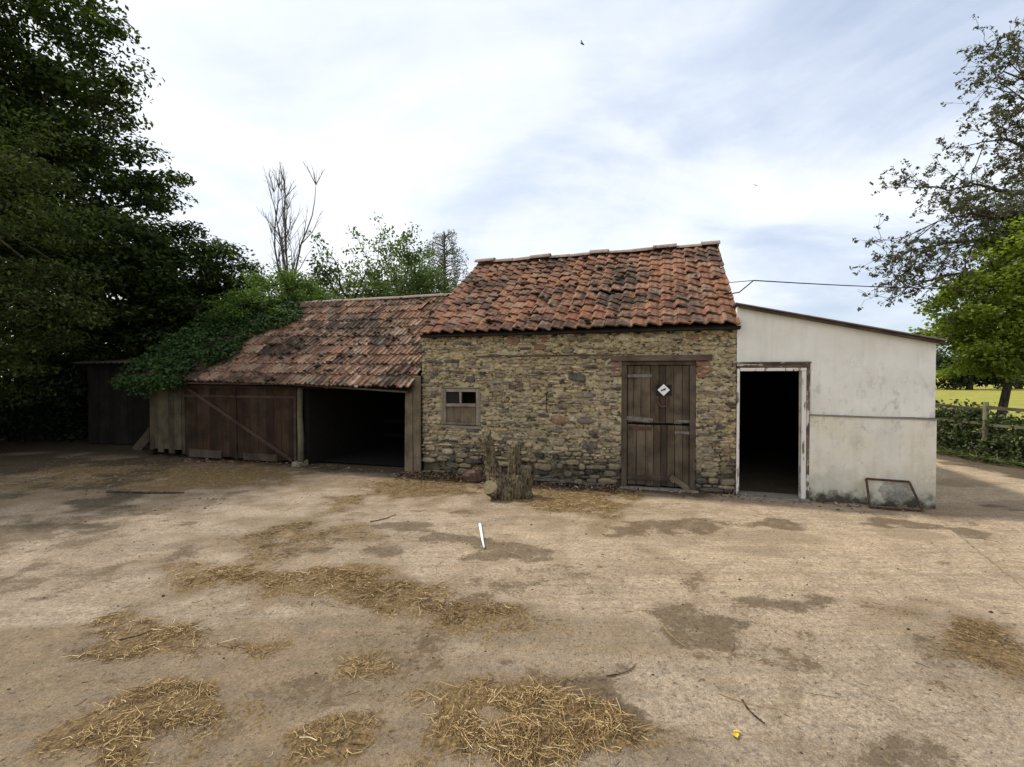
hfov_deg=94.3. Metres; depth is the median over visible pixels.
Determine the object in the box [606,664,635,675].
twig
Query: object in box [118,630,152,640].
twig
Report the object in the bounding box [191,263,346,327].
elder bush
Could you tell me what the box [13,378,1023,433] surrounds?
meadow
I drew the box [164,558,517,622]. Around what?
straw heap
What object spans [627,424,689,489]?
lower door
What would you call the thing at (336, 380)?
open shed
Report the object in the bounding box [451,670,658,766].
straw heap
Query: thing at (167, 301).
oak tree
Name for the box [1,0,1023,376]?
sky
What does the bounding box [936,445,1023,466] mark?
verge grass
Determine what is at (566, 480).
fallen pole
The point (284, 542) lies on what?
straw heap
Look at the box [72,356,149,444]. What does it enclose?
tarred hut
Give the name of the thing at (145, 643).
straw heap
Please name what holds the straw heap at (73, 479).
on the yard at (688, 708)
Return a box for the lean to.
[732,302,946,508]
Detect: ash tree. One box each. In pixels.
[279,256,355,298]
[281,212,427,299]
[319,222,455,298]
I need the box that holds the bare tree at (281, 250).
[256,162,323,296]
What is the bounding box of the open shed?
[132,293,451,473]
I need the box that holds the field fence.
[933,402,1023,460]
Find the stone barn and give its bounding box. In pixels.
[419,240,740,493]
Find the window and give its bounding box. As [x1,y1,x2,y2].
[440,387,481,428]
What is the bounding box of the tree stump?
[478,430,533,501]
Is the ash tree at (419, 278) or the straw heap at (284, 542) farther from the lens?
the ash tree at (419, 278)
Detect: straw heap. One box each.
[1,453,345,500]
[24,675,232,766]
[62,609,223,664]
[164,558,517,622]
[183,638,279,657]
[215,493,375,559]
[329,579,541,632]
[353,474,483,498]
[406,677,536,766]
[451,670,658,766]
[513,484,647,519]
[921,617,1023,679]
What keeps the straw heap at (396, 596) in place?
on the yard at (688, 708)
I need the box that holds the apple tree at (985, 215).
[849,14,1023,322]
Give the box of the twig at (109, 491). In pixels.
[106,490,183,493]
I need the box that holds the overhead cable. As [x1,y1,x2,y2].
[729,280,937,293]
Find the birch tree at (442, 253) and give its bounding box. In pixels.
[421,229,468,293]
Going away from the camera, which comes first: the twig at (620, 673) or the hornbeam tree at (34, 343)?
the twig at (620, 673)
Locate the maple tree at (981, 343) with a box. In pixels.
[904,214,1023,449]
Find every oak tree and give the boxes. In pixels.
[0,0,241,440]
[39,228,274,370]
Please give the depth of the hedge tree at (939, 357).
60.27 m
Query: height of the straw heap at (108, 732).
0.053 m
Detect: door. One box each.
[184,385,237,458]
[184,385,297,461]
[627,365,689,423]
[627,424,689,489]
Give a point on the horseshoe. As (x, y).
(659, 405)
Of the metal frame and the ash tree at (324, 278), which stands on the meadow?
the ash tree at (324, 278)
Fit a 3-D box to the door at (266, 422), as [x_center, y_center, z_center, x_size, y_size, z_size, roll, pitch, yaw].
[-5.374,0.762,9.341,2.779,1.462,0.072,0,1,17]
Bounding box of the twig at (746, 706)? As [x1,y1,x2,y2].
[741,699,764,723]
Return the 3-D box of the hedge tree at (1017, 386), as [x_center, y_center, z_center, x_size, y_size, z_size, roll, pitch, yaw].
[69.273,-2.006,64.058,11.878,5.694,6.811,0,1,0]
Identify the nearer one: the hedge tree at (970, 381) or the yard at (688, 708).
the yard at (688, 708)
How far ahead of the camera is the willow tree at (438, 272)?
20.38 m
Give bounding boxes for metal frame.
[865,478,923,511]
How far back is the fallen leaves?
7.35 m
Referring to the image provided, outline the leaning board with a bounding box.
[132,428,149,449]
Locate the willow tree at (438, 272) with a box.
[326,248,456,297]
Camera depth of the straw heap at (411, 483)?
7.22 m
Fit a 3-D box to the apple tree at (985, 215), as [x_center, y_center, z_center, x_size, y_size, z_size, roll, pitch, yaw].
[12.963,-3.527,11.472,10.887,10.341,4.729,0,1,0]
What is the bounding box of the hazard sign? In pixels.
[656,384,671,395]
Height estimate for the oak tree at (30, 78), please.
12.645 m
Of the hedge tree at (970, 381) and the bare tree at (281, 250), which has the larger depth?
the hedge tree at (970, 381)
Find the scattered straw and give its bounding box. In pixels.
[1,472,1021,766]
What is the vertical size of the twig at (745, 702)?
0.005 m
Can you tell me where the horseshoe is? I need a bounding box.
[656,396,669,407]
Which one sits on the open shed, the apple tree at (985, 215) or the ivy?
the ivy
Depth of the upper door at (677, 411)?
7.11 m
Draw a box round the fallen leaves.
[151,456,930,512]
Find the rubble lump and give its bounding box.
[462,467,485,482]
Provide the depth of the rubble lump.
7.53 m
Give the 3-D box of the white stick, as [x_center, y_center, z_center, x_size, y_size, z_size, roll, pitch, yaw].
[-0.320,1.601,5.031,0.034,0.033,0.716,0,1,-7]
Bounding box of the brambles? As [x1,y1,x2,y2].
[935,398,1023,466]
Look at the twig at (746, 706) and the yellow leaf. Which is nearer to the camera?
the yellow leaf
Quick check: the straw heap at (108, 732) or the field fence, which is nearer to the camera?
the straw heap at (108, 732)
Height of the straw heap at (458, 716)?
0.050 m
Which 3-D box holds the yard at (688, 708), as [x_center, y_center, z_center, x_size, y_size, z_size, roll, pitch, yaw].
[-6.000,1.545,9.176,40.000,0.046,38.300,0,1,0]
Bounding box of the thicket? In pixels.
[0,320,137,442]
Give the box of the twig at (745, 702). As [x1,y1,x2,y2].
[719,693,773,707]
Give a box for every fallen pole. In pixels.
[533,476,611,488]
[533,478,602,484]
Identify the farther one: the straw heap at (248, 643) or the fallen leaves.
the fallen leaves
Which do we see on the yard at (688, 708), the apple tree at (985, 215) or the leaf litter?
the leaf litter
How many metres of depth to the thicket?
12.27 m
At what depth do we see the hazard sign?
7.06 m
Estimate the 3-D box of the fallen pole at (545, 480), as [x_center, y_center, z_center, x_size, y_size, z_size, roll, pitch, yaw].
[0.720,1.523,7.360,1.353,0.059,0.064,0,1,17]
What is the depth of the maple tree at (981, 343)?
10.21 m
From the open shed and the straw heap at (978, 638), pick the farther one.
the open shed
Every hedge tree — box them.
[935,349,977,389]
[936,356,1023,389]
[992,373,1023,388]
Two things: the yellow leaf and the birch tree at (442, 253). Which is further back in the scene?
the birch tree at (442, 253)
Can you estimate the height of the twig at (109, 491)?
0.036 m
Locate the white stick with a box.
[479,523,484,547]
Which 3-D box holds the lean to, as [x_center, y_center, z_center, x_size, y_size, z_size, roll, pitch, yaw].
[4.985,0.215,8.577,2.414,2.767,4.824,0,1,17]
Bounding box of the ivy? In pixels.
[107,291,304,398]
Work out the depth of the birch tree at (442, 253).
22.14 m
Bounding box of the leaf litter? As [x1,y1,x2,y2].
[7,446,304,508]
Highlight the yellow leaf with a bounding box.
[731,729,740,737]
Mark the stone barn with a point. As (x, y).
(599, 345)
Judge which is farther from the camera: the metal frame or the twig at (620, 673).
the metal frame
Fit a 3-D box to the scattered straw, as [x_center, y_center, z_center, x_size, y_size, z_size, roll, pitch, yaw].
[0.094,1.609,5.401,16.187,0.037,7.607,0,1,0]
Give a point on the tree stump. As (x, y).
(516, 481)
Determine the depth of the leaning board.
10.88 m
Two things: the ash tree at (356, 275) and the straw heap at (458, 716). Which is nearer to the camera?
the straw heap at (458, 716)
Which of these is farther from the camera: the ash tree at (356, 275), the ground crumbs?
the ash tree at (356, 275)
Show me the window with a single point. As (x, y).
(459, 405)
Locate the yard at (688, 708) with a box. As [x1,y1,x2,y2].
[0,426,1023,766]
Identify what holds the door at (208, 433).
in the open shed
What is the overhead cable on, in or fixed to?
attached to the stone barn
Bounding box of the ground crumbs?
[0,487,1020,766]
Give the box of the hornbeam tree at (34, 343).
[0,105,137,408]
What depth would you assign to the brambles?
9.73 m
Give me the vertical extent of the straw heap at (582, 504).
0.057 m

